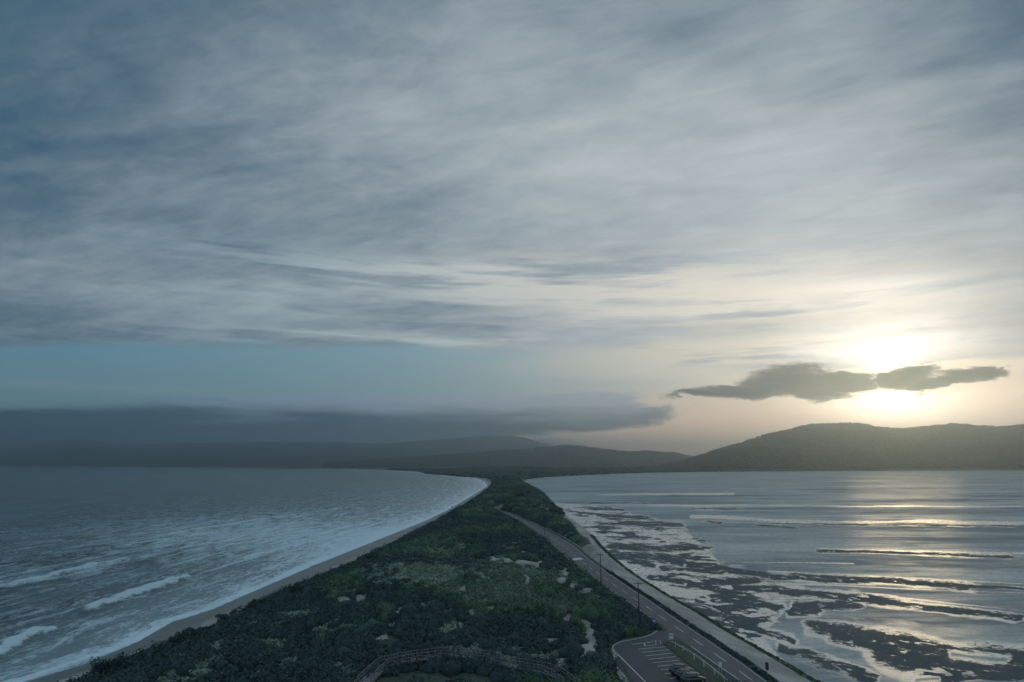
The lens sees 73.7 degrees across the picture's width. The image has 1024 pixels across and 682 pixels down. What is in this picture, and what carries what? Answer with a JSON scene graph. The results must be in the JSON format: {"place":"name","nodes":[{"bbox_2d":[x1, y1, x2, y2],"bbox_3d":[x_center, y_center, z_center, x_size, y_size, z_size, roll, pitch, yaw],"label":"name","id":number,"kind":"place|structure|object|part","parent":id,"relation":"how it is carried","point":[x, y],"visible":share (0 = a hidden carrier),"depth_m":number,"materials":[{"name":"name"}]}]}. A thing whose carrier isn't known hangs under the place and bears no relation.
{"place":"outdoors","nodes":[
{"label":"outdoors","id":0,"kind":"place"},
{"bbox_2d":[0,439,440,466],"bbox_3d":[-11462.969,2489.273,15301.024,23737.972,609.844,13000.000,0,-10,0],"label":"mountain","id":1,"kind":"structure","parent":0,"point":[75,452],"depth_m":12740.59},
{"bbox_2d":[0,466,486,681],"bbox_3d":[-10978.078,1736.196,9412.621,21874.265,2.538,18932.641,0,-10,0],"label":"ocean","id":2,"kind":"structure","parent":0,"point":[96,562],"depth_m":399.52,"materials":[{"name":"liquid"}]},
{"bbox_2d":[324,435,551,455],"bbox_3d":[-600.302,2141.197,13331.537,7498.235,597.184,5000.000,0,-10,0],"label":"mountain back","id":3,"kind":"structure","parent":0,"point":[461,445],"depth_m":12781.89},
{"bbox_2d":[332,446,688,467],"bbox_3d":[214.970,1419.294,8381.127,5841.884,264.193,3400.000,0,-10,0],"label":"hill","id":4,"kind":"structure","parent":0,"point":[555,454],"depth_m":7681.85,"materials":[{"name":"green plant"}]},
{"bbox_2d":[322,444,692,467],"bbox_3d":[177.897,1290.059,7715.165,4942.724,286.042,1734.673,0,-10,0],"label":"hill forest","id":5,"kind":"object","parent":4,"relation":"on","point":[477,461],"visible":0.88,"depth_m":7617.74,"materials":[{"name":"green plant"}]},
{"bbox_2d":[0,465,1023,681],"bbox_3d":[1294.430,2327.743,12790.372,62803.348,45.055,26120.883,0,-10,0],"label":"terrain","id":6,"kind":"structure","parent":0,"point":[778,671],"depth_m":182.41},
{"bbox_2d":[89,651,126,674],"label":"coastal shrub","id":7,"kind":"object","parent":6,"relation":"on","point":[97,668],"visible":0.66,"depth_m":115.16,"materials":[{"name":"green plant"}]},
{"bbox_2d":[93,655,137,672],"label":"coastal shrub","id":8,"kind":"object","parent":6,"relation":"on","point":[131,659],"visible":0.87,"depth_m":115.87,"materials":[{"name":"green plant"}]},
{"bbox_2d":[134,648,158,659],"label":"coastal shrub","id":9,"kind":"object","parent":6,"relation":"on","point":[142,655],"visible":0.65,"depth_m":120.76,"materials":[{"name":"green plant"}]},
{"bbox_2d":[154,641,167,651],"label":"coastal shrub","id":10,"kind":"object","parent":6,"relation":"on","point":[160,647],"visible":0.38,"depth_m":128.41,"materials":[{"name":"green plant"}]},
{"bbox_2d":[167,632,184,646],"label":"coastal shrub","id":11,"kind":"object","parent":6,"relation":"on","point":[174,638],"visible":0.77,"depth_m":133.59,"materials":[{"name":"green plant"}]},
{"bbox_2d":[180,627,199,637],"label":"coastal shrub","id":12,"kind":"object","parent":6,"relation":"on","point":[187,631],"visible":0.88,"depth_m":143.32,"materials":[{"name":"green plant"}]},
{"bbox_2d":[198,626,210,632],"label":"coastal shrub","id":13,"kind":"object","parent":6,"relation":"on","point":[203,628],"visible":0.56,"depth_m":149.77,"materials":[{"name":"green plant"}]},
{"bbox_2d":[214,613,229,622],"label":"coastal shrub","id":14,"kind":"object","parent":6,"relation":"on","point":[221,616],"visible":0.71,"depth_m":167.16,"materials":[{"name":"green plant"}]},
{"bbox_2d":[228,605,245,614],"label":"coastal shrub","id":15,"kind":"object","parent":6,"relation":"on","point":[234,611],"visible":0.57,"depth_m":173.45,"materials":[{"name":"green plant"}]},
{"bbox_2d":[246,599,264,607],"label":"coastal shrub","id":16,"kind":"object","parent":6,"relation":"on","point":[252,601],"visible":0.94,"depth_m":178.21,"materials":[{"name":"green plant"}]},
{"bbox_2d":[289,583,301,590],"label":"coastal shrub","id":17,"kind":"object","parent":6,"relation":"on","point":[294,587],"visible":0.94,"depth_m":187.94,"materials":[{"name":"green plant"}]},
{"bbox_2d":[363,553,372,559],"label":"coastal shrub","id":18,"kind":"object","parent":6,"relation":"on","point":[369,556],"visible":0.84,"depth_m":249.74,"materials":[{"name":"green plant"}]},
{"bbox_2d":[57,551,744,681],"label":"dune scrub","id":19,"kind":"object","parent":6,"relation":"on","point":[270,638],"visible":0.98,"depth_m":141.61,"materials":[{"name":"green plant"}]},
{"bbox_2d":[330,503,586,573],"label":"dune scrub","id":20,"kind":"object","parent":6,"relation":"on","point":[476,530],"visible":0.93,"depth_m":306.28,"materials":[{"name":"green plant"}]},
{"bbox_2d":[354,647,575,681],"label":"boardwalk","id":21,"kind":"structure","parent":6,"relation":"on","point":[372,678],"depth_m":118.26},
{"bbox_2d":[451,478,565,514],"bbox_3d":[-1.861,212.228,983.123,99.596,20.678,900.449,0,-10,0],"label":"dune scrub","id":22,"kind":"object","parent":6,"relation":"on","point":[507,492],"visible":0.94,"depth_m":694.62,"materials":[{"name":"green plant"}]},
{"bbox_2d":[387,466,677,470],"bbox_3d":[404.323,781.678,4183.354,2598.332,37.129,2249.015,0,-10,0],"label":"shore forest","id":23,"kind":"object","parent":6,"relation":"on","point":[503,468],"visible":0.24,"depth_m":4156.22,"materials":[{"name":"green plant"}]},
{"bbox_2d":[516,514,611,571],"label":"crash barrier","id":24,"kind":"object","parent":6,"relation":"on","point":[570,541],"visible":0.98,"depth_m":332.51,"materials":[{"name":"metal"}]},
{"bbox_2d":[597,553,603,584],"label":"utility pole","id":25,"kind":"object","parent":6,"relation":"on","point":[600,554],"visible":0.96,"depth_m":214.13,"materials":[{"name":"white paint"}]},
{"bbox_2d":[611,649,628,681],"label":"footpath","id":26,"kind":"structure","parent":6,"relation":"on","point":[619,672],"depth_m":128.29,"materials":[{"name":"concrete"}]},
{"bbox_2d":[634,582,641,611],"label":"utility pole","id":27,"kind":"object","parent":6,"relation":"on","point":[638,594],"visible":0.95,"depth_m":174.69,"materials":[{"name":"white paint"}]},
{"bbox_2d":[415,467,882,481],"bbox_3d":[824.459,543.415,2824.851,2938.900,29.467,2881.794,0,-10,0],"label":"forest","id":28,"kind":"object","parent":6,"relation":"on","point":[496,474],"visible":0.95,"depth_m":2933.48,"materials":[{"name":"green plant"}]},
{"bbox_2d":[614,631,709,681],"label":"car park surface","id":29,"kind":"object","parent":6,"relation":"on","point":[644,666],"visible":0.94,"depth_m":137.26,"materials":[{"name":"grey asphalt"}]},
{"bbox_2d":[612,631,656,648],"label":"kerb","id":30,"kind":"structure","parent":29,"relation":"on","point":[632,639],"depth_m":151.65,"materials":[{"name":"concrete"}]},
{"bbox_2d":[669,663,693,673],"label":"parked car","id":31,"kind":"object","parent":29,"relation":"on","point":[674,667],"visible":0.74,"depth_m":126.70,"materials":[{"name":"grey paint"}]},
{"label":"windows","id":32,"kind":"part","parent":31,"relation":"part of","materials":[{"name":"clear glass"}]},
{"bbox_2d":[674,668,699,678],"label":"parked car","id":33,"kind":"object","parent":29,"relation":"on","point":[679,672],"visible":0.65,"depth_m":124.21,"materials":[{"name":"black paint"}]},
{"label":"windows","id":34,"kind":"part","parent":33,"relation":"part of","materials":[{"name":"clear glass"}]},
{"bbox_2d":[680,671,705,681],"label":"parked car","id":35,"kind":"object","parent":29,"relation":"on","point":[690,676],"visible":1,"depth_m":121.51,"materials":[{"name":"black paint"}]},
{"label":"windows","id":36,"kind":"part","parent":35,"relation":"part of","materials":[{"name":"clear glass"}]},
{"bbox_2d":[605,570,776,681],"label":"verge heath","id":37,"kind":"object","parent":6,"relation":"on","point":[733,653],"visible":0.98,"depth_m":156.70,"materials":[{"name":"green plant"}]},
{"bbox_2d":[663,642,725,681],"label":"verge","id":38,"kind":"structure","parent":6,"relation":"on","point":[697,665],"depth_m":133.47,"materials":[{"name":"green plant"}]},
{"bbox_2d":[675,641,724,681],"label":"post fence","id":39,"kind":"object","parent":38,"relation":"on","point":[703,662],"visible":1,"depth_m":131.12,"materials":[{"name":"white paint"}]},
{"bbox_2d":[670,641,729,681],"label":"kerb","id":40,"kind":"structure","parent":6,"relation":"on","point":[701,659],"depth_m":136.79,"materials":[{"name":"concrete"}]},
{"bbox_2d":[589,534,820,681],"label":"shore grass","id":41,"kind":"structure","parent":6,"relation":"on","point":[788,665],"depth_m":180.84,"materials":[{"name":"green plant"}]},
{"bbox_2d":[765,662,768,676],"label":"road sign","id":42,"kind":"object","parent":6,"relation":"on","point":[766,665],"visible":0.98,"depth_m":125.63,"materials":[{"name":"metal"}]},
{"bbox_2d":[0,0,1023,468],"label":"sky","id":43,"kind":"structure","parent":0,"point":[687,227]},
{"bbox_2d":[501,511,767,681],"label":"road","id":44,"kind":"structure","parent":0,"point":[730,664],"depth_m":177.16,"materials":[{"name":"grey asphalt"}]},
{"bbox_2d":[524,520,765,681],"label":"road marking","id":45,"kind":"object","parent":44,"relation":"on","point":[671,616],"visible":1,"depth_m":167.21,"materials":[{"name":"paint"}]},
{"bbox_2d":[525,470,1023,681],"bbox_3d":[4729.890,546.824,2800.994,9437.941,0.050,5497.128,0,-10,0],"label":"bay water","id":46,"kind":"structure","parent":0,"point":[869,576],"depth_m":311.15,"materials":[{"name":"grey liquid"}]},
{"bbox_2d":[721,425,1023,468],"bbox_3d":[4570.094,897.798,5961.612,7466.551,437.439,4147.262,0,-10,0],"label":"hill","id":47,"kind":"structure","parent":0,"point":[881,450],"depth_m":5585.82,"materials":[{"name":"green plant"}]},
{"bbox_2d":[635,422,1023,468],"bbox_3d":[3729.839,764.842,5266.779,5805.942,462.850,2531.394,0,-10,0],"label":"hill forest","id":48,"kind":"object","parent":47,"relation":"on","point":[711,459],"visible":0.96,"depth_m":5324.41,"materials":[{"name":"green plant"}]}
]}

